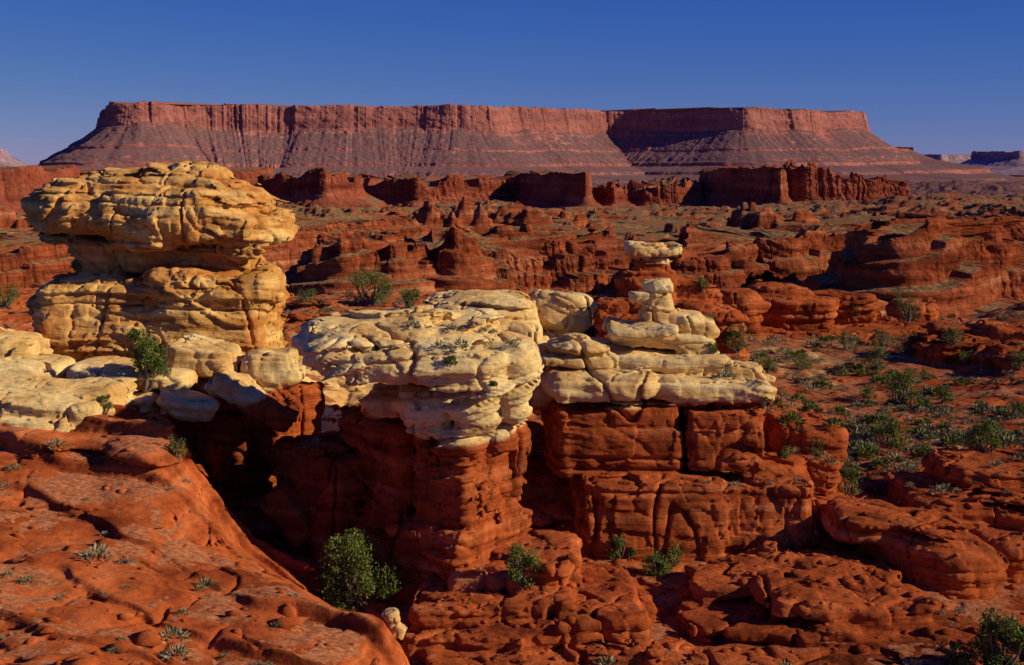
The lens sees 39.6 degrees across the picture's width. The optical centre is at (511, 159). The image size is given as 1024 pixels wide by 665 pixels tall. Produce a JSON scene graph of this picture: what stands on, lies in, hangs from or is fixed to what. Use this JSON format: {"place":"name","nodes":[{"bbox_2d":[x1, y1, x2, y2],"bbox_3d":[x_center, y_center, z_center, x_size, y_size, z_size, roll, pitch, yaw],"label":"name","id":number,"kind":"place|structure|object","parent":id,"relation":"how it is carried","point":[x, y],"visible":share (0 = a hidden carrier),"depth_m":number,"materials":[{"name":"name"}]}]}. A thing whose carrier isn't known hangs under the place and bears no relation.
{"place":"outdoors","nodes":[
{"label":"outdoors","id":0,"kind":"place"},
{"bbox_2d":[0,149,28,166],"bbox_3d":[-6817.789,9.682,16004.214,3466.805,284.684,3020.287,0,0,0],"label":"distant mesa","id":1,"kind":"structure","parent":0,"point":[6,159],"depth_m":15669.48,"materials":[{"name":"stone"}]},
{"bbox_2d":[0,164,79,213],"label":"butte","id":2,"kind":"object","parent":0,"point":[18,184],"visible":0.45,"depth_m":1382.29,"materials":[{"name":"red stone"}]},
{"bbox_2d":[0,229,325,288],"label":"canyon cliff","id":3,"kind":"structure","parent":0,"point":[29,259],"depth_m":555.72,"materials":[{"name":"red stone"}]},
{"bbox_2d":[79,167,273,186],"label":"butte","id":4,"kind":"object","parent":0,"point":[252,176],"visible":0.09,"depth_m":2037.18,"materials":[{"name":"red stone"}]},
{"bbox_2d":[259,167,388,207],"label":"butte","id":5,"kind":"object","parent":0,"point":[323,187],"visible":0.66,"depth_m":1918.18,"materials":[{"name":"red stone"}]},
{"bbox_2d":[290,211,428,238],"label":"canyon cliff","id":6,"kind":"structure","parent":0,"point":[338,224],"depth_m":773.45,"materials":[{"name":"stone"}]},
{"bbox_2d":[360,172,519,206],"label":"butte","id":7,"kind":"object","parent":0,"point":[410,190],"visible":0.68,"depth_m":2297.20,"materials":[{"name":"red stone"}]},
{"bbox_2d":[285,223,635,296],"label":"canyon cliff","id":8,"kind":"structure","parent":0,"point":[594,262],"depth_m":459.61,"materials":[{"name":"red stone"}]},
{"bbox_2d":[0,287,1023,664],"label":"ground","id":9,"kind":"structure","parent":0,"point":[146,513],"depth_m":44.52,"materials":[{"name":"brown stone"}]},
{"bbox_2d":[0,281,19,308],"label":"juniper bush","id":10,"kind":"object","parent":9,"relation":"on","point":[10,300],"visible":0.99,"depth_m":106.34,"materials":[{"name":"green plant"}]},
{"bbox_2d":[0,330,219,431],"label":"sandstone slab","id":11,"kind":"structure","parent":9,"relation":"on","point":[42,387],"depth_m":53.55,"materials":[{"name":"beige stone"}]},
{"bbox_2d":[96,392,113,414],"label":"juniper bush","id":12,"kind":"object","parent":11,"relation":"on","point":[101,399],"visible":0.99,"depth_m":50.26,"materials":[{"name":"green plant"}]},
{"bbox_2d":[125,326,172,392],"bbox_3d":[-13.861,7.607,54.312,1.706,2.599,1.727,0,0,0],"label":"juniper bush","id":13,"kind":"object","parent":11,"relation":"on","point":[145,357],"visible":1,"depth_m":54.09,"materials":[{"name":"green plant"}]},
{"bbox_2d":[21,161,298,389],"bbox_3d":[-15.857,5.455,64.947,12.197,10.847,9.741,0,0,0],"label":"balanced rock","id":14,"kind":"object","parent":9,"relation":"on","point":[163,253],"visible":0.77,"depth_m":61.38,"materials":[{"name":"stone"}]},
{"bbox_2d":[69,260,82,274],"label":"juniper bush","id":15,"kind":"object","parent":14,"relation":"on","point":[75,264],"visible":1,"depth_m":62.62,"materials":[{"name":"green plant"}]},
{"bbox_2d":[167,435,187,465],"bbox_3d":[-11.086,9.569,47.063,0.632,1.100,0.595,0,0,-40],"label":"juniper bush","id":16,"kind":"object","parent":9,"relation":"on","point":[174,444],"visible":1,"depth_m":47.00,"materials":[{"name":"green plant"}]},
{"bbox_2d":[163,333,324,498],"bbox_3d":[-10.980,11.242,57.805,8.602,8.066,6.312,0,0,40],"label":"fallen boulder","id":17,"kind":"object","parent":9,"relation":"on","point":[266,398],"visible":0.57,"depth_m":57.33,"materials":[{"name":"beige stone"}]},
{"bbox_2d":[297,288,317,307],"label":"juniper bush","id":18,"kind":"object","parent":9,"relation":"on","point":[303,298],"visible":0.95,"depth_m":104.42,"materials":[{"name":"green plant"}]},
{"bbox_2d":[313,525,402,610],"bbox_3d":[-5.215,13.900,47.888,2.780,2.967,2.940,0,0,-20],"label":"juniper bush","id":19,"kind":"object","parent":9,"relation":"on","point":[351,550],"visible":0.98,"depth_m":47.52,"materials":[{"name":"green plant"}]},
{"bbox_2d":[343,266,394,306],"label":"juniper bush","id":20,"kind":"object","parent":9,"relation":"on","point":[368,278],"visible":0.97,"depth_m":109.38,"materials":[{"name":"green plant"}]},
{"bbox_2d":[381,607,406,639],"bbox_3d":[-3.104,12.204,37.476,0.693,0.732,0.681,0,0,0],"label":"weathered stone","id":21,"kind":"object","parent":9,"relation":"on","point":[396,627],"visible":0.93,"depth_m":37.25,"materials":[{"name":"beige stone"}]},
{"bbox_2d":[270,305,543,602],"bbox_3d":[-3.846,11.188,51.876,8.796,11.969,12.445,0,0,-16],"label":"mushroom rock","id":22,"kind":"object","parent":9,"relation":"on","point":[417,465],"visible":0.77,"depth_m":48.27,"materials":[{"name":"brown stone"}]},
{"bbox_2d":[259,484,311,547],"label":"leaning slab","id":23,"kind":"structure","parent":22,"relation":"on","point":[283,507],"depth_m":52.46,"materials":[{"name":"brown stone"}]},
{"bbox_2d":[399,286,419,307],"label":"juniper bush","id":24,"kind":"object","parent":22,"relation":"on","point":[409,299],"visible":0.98,"depth_m":52.79,"materials":[{"name":"green plant"}]},
{"bbox_2d":[444,354,457,367],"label":"juniper bush","id":25,"kind":"object","parent":22,"relation":"on","point":[452,358],"visible":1,"depth_m":46.37,"materials":[{"name":"green plant"}]},
{"bbox_2d":[488,380,497,390],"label":"juniper bush","id":26,"kind":"object","parent":22,"relation":"on","point":[493,383],"visible":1,"depth_m":46.62,"materials":[{"name":"green plant"}]},
{"bbox_2d":[422,290,554,409],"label":"sandstone dome","id":27,"kind":"structure","parent":9,"relation":"on","point":[518,310],"depth_m":57.72,"materials":[{"name":"beige stone"}]},
{"bbox_2d":[0,291,1023,664],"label":"sagebrush","id":28,"kind":"object","parent":9,"relation":"on","point":[858,437],"visible":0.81,"depth_m":70.57,"materials":[{"name":"green plant"}]},
{"bbox_2d":[0,329,1023,664],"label":"loose stones","id":29,"kind":"object","parent":9,"relation":"on","point":[288,621],"visible":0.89,"depth_m":44.92,"materials":[{"name":"brown stone"}]},
{"bbox_2d":[505,543,545,589],"bbox_3d":[0.490,13.132,45.858,1.460,1.680,1.161,0,0,0],"label":"juniper bush","id":30,"kind":"object","parent":9,"relation":"on","point":[518,550],"visible":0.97,"depth_m":45.70,"materials":[{"name":"green plant"}]},
{"bbox_2d":[400,526,664,664],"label":"layered ledge","id":31,"kind":"object","parent":9,"relation":"on","point":[635,616],"visible":0.88,"depth_m":44.48,"materials":[{"name":"brown stone"}]},
{"bbox_2d":[639,548,672,578],"bbox_3d":[5.235,14.647,51.360,1.238,1.222,1.137,0,0,0],"label":"juniper bush","id":32,"kind":"object","parent":9,"relation":"on","point":[662,565],"visible":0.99,"depth_m":51.19,"materials":[{"name":"green plant"}]},
{"bbox_2d":[540,278,874,562],"bbox_3d":[8.046,10.911,57.994,14.076,11.866,10.897,0,0,0],"label":"capped butte","id":33,"kind":"object","parent":9,"relation":"on","point":[644,437],"visible":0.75,"depth_m":54.32,"materials":[{"name":"brown stone"}]},
{"bbox_2d":[529,289,597,338],"bbox_3d":[2.049,7.102,62.250,3.281,2.976,3.832,0,0,0],"label":"sandstone boulder","id":34,"kind":"object","parent":33,"relation":"on","point":[560,314],"visible":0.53,"depth_m":60.70,"materials":[{"name":"beige stone"}]},
{"bbox_2d":[607,534,636,560],"bbox_3d":[4.084,14.447,52.902,1.151,1.316,1.011,0,0,0],"label":"juniper bush","id":35,"kind":"object","parent":33,"relation":"on","point":[618,548],"visible":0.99,"depth_m":52.70,"materials":[{"name":"green plant"}]},
{"bbox_2d":[592,240,749,361],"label":"hoodoo","id":36,"kind":"object","parent":33,"relation":"on","point":[650,264],"visible":0.46,"depth_m":88.67,"materials":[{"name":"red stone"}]},
{"bbox_2d":[694,277,709,291],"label":"juniper bush","id":37,"kind":"object","parent":36,"relation":"on","point":[702,282],"visible":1,"depth_m":88.64,"materials":[{"name":"green plant"}]},
{"bbox_2d":[666,541,683,566],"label":"juniper bush","id":38,"kind":"object","parent":33,"relation":"on","point":[673,552],"visible":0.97,"depth_m":52.70,"materials":[{"name":"green plant"}]},
{"bbox_2d":[707,342,717,353],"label":"juniper bush","id":39,"kind":"object","parent":33,"relation":"on","point":[714,350],"visible":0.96,"depth_m":57.09,"materials":[{"name":"green plant"}]},
{"bbox_2d":[757,394,768,408],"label":"juniper bush","id":40,"kind":"object","parent":33,"relation":"on","point":[762,402],"visible":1,"depth_m":54.71,"materials":[{"name":"green plant"}]},
{"bbox_2d":[777,445,790,458],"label":"juniper bush","id":41,"kind":"object","parent":33,"relation":"on","point":[780,454],"visible":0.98,"depth_m":57.20,"materials":[{"name":"green plant"}]},
{"bbox_2d":[808,437,824,453],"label":"juniper bush","id":42,"kind":"object","parent":33,"relation":"on","point":[814,449],"visible":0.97,"depth_m":58.40,"materials":[{"name":"green plant"}]},
{"bbox_2d":[836,465,859,495],"bbox_3d":[13.805,13.287,58.702,1.115,1.506,0.927,0,0,39],"label":"juniper bush","id":43,"kind":"object","parent":33,"relation":"on","point":[845,475],"visible":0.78,"depth_m":58.57,"materials":[{"name":"green plant"}]},
{"bbox_2d":[723,323,750,352],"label":"juniper bush","id":44,"kind":"object","parent":9,"relation":"on","point":[742,343],"visible":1,"depth_m":86.76,"materials":[{"name":"green plant"}]},
{"bbox_2d":[757,355,774,372],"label":"juniper bush","id":45,"kind":"object","parent":9,"relation":"on","point":[766,361],"visible":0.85,"depth_m":91.72,"materials":[{"name":"green plant"}]},
{"bbox_2d":[790,351,812,369],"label":"juniper bush","id":46,"kind":"object","parent":9,"relation":"on","point":[800,361],"visible":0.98,"depth_m":95.18,"materials":[{"name":"green plant"}]},
{"bbox_2d":[833,362,849,375],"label":"juniper bush","id":47,"kind":"object","parent":9,"relation":"on","point":[842,367],"visible":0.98,"depth_m":92.89,"materials":[{"name":"green plant"}]},
{"bbox_2d":[719,279,969,340],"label":"slickrock dome","id":48,"kind":"structure","parent":9,"relation":"on","point":[789,310],"depth_m":119.39,"materials":[{"name":"red stone"}]},
{"bbox_2d":[848,304,864,315],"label":"juniper bush","id":49,"kind":"object","parent":48,"relation":"on","point":[857,313],"visible":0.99,"depth_m":125.08,"materials":[{"name":"green plant"}]},
{"bbox_2d":[894,291,922,322],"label":"juniper bush","id":50,"kind":"object","parent":48,"relation":"on","point":[905,317],"visible":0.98,"depth_m":125.63,"materials":[{"name":"green plant"}]},
{"bbox_2d":[838,328,853,349],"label":"juniper bush","id":51,"kind":"object","parent":9,"relation":"on","point":[843,341],"visible":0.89,"depth_m":107.59,"materials":[{"name":"green plant"}]},
{"bbox_2d":[676,447,1023,664],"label":"slickrock ledge","id":52,"kind":"object","parent":9,"relation":"on","point":[984,570],"visible":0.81,"depth_m":49.74,"materials":[{"name":"brown stone"}]},
{"bbox_2d":[859,384,875,399],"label":"juniper bush","id":53,"kind":"object","parent":9,"relation":"on","point":[866,393],"visible":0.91,"depth_m":84.06,"materials":[{"name":"green plant"}]},
{"bbox_2d":[724,313,1023,493],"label":"desert scrub","id":54,"kind":"object","parent":9,"relation":"on","point":[861,452],"visible":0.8,"depth_m":78.13,"materials":[{"name":"green plant"}]},
{"bbox_2d":[860,344,889,370],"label":"juniper bush","id":55,"kind":"object","parent":9,"relation":"on","point":[878,356],"visible":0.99,"depth_m":94.36,"materials":[{"name":"green plant"}]},
{"bbox_2d":[870,329,890,345],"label":"juniper bush","id":56,"kind":"object","parent":9,"relation":"on","point":[882,340],"visible":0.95,"depth_m":110.69,"materials":[{"name":"green plant"}]},
{"bbox_2d":[864,415,913,446],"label":"juniper bush","id":57,"kind":"object","parent":9,"relation":"on","point":[891,427],"visible":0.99,"depth_m":71.36,"materials":[{"name":"green plant"}]},
{"bbox_2d":[882,367,924,405],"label":"juniper bush","id":58,"kind":"object","parent":9,"relation":"on","point":[899,376],"visible":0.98,"depth_m":82.03,"materials":[{"name":"green plant"}]},
{"bbox_2d":[909,365,931,382],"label":"juniper bush","id":59,"kind":"object","parent":9,"relation":"on","point":[923,372],"visible":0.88,"depth_m":90.27,"materials":[{"name":"green plant"}]},
{"bbox_2d":[916,444,930,459],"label":"juniper bush","id":60,"kind":"object","parent":9,"relation":"on","point":[925,453],"visible":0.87,"depth_m":60.41,"materials":[{"name":"green plant"}]},
{"bbox_2d":[934,384,952,399],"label":"juniper bush","id":61,"kind":"object","parent":9,"relation":"on","point":[944,394],"visible":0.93,"depth_m":83.91,"materials":[{"name":"green plant"}]},
{"bbox_2d":[943,639,974,664],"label":"juniper bush","id":62,"kind":"object","parent":9,"relation":"on","point":[951,654],"visible":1,"depth_m":42.40,"materials":[{"name":"green plant"}]},
{"bbox_2d":[908,319,1023,373],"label":"eroded outcrop","id":63,"kind":"object","parent":9,"relation":"on","point":[984,338],"visible":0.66,"depth_m":97.52,"materials":[{"name":"brown stone"}]},
{"bbox_2d":[897,331,921,355],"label":"juniper bush","id":64,"kind":"object","parent":63,"relation":"on","point":[906,349],"visible":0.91,"depth_m":101.42,"materials":[{"name":"green plant"}]},
{"bbox_2d":[941,325,964,345],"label":"juniper bush","id":65,"kind":"object","parent":63,"relation":"on","point":[954,331],"visible":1,"depth_m":96.78,"materials":[{"name":"green plant"}]},
{"bbox_2d":[956,349,975,366],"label":"juniper bush","id":66,"kind":"object","parent":63,"relation":"on","point":[966,361],"visible":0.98,"depth_m":95.28,"materials":[{"name":"green plant"}]},
{"bbox_2d":[964,415,1002,452],"bbox_3d":[20.004,11.732,60.393,1.640,1.836,1.584,0,0,0],"label":"juniper bush","id":67,"kind":"object","parent":9,"relation":"on","point":[986,427],"visible":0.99,"depth_m":60.18,"materials":[{"name":"green plant"}]},
{"bbox_2d":[963,605,1023,664],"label":"juniper bush","id":68,"kind":"object","parent":9,"relation":"on","point":[1011,635],"visible":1,"depth_m":42.08,"materials":[{"name":"green plant"}]},
{"bbox_2d":[1005,398,1023,418],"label":"juniper bush","id":69,"kind":"object","parent":9,"relation":"on","point":[1019,406],"visible":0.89,"depth_m":77.52,"materials":[{"name":"green plant"}]},
{"bbox_2d":[1007,349,1023,369],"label":"juniper bush","id":70,"kind":"object","parent":9,"relation":"on","point":[1018,366],"visible":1,"depth_m":90.96,"materials":[{"name":"green plant"}]},
{"bbox_2d":[0,175,1023,257],"bbox_3d":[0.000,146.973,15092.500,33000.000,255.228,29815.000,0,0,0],"label":"canyon terrain","id":71,"kind":"structure","parent":0,"point":[498,219],"depth_m":1521.55,"materials":[{"name":"brown stone"}]},
{"bbox_2d":[0,0,1023,164],"label":"sky","id":72,"kind":"structure","parent":0,"point":[944,77],"materials":[{"name":"blue"}]},
{"bbox_2d":[39,101,1014,182],"bbox_3d":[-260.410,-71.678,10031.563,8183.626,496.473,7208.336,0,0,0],"label":"mesa","id":73,"kind":"structure","parent":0,"point":[626,145],"depth_m":7948.10,"materials":[{"name":"brown stone"}]},
{"bbox_2d":[504,170,603,207],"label":"butte","id":74,"kind":"object","parent":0,"point":[546,189],"visible":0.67,"depth_m":2254.16,"materials":[{"name":"red stone"}]},
{"bbox_2d":[592,180,630,205],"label":"butte","id":75,"kind":"object","parent":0,"point":[610,193],"visible":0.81,"depth_m":2406.07,"materials":[{"name":"red stone"}]},
{"bbox_2d":[627,175,704,206],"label":"butte","id":76,"kind":"object","parent":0,"point":[672,191],"visible":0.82,"depth_m":2444.39,"materials":[{"name":"red stone"}]},
{"bbox_2d":[699,164,792,207],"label":"butte","id":77,"kind":"object","parent":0,"point":[731,186],"visible":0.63,"depth_m":2411.39,"materials":[{"name":"red stone"}]},
{"bbox_2d":[661,219,879,288],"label":"canyon cliff","id":78,"kind":"structure","parent":0,"point":[719,257],"depth_m":474.61,"materials":[{"name":"red stone"}]},
{"bbox_2d":[783,160,909,201],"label":"butte","id":79,"kind":"object","parent":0,"point":[810,182],"visible":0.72,"depth_m":2433.04,"materials":[{"name":"red stone"}]},
{"bbox_2d":[801,210,1023,315],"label":"canyon cliff","id":80,"kind":"structure","parent":0,"point":[965,265],"depth_m":348.87,"materials":[{"name":"red stone"}]},
{"bbox_2d":[922,154,970,162],"bbox_3d":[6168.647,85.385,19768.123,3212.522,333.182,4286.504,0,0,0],"label":"distant mesa","id":81,"kind":"structure","parent":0,"point":[960,158],"depth_m":18647.78,"materials":[{"name":"grey stone"}]},
{"bbox_2d":[895,147,1023,180],"bbox_3d":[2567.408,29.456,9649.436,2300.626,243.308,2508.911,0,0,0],"label":"mesa","id":82,"kind":"structure","parent":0,"point":[948,167],"depth_m":9472.18,"materials":[{"name":"brown stone"}]},
{"bbox_2d":[959,151,1023,174],"bbox_3d":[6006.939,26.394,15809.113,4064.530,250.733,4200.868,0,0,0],"label":"distant mesa","id":83,"kind":"structure","parent":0,"point":[1006,162],"depth_m":14642.07,"materials":[{"name":"stone"}]}
]}

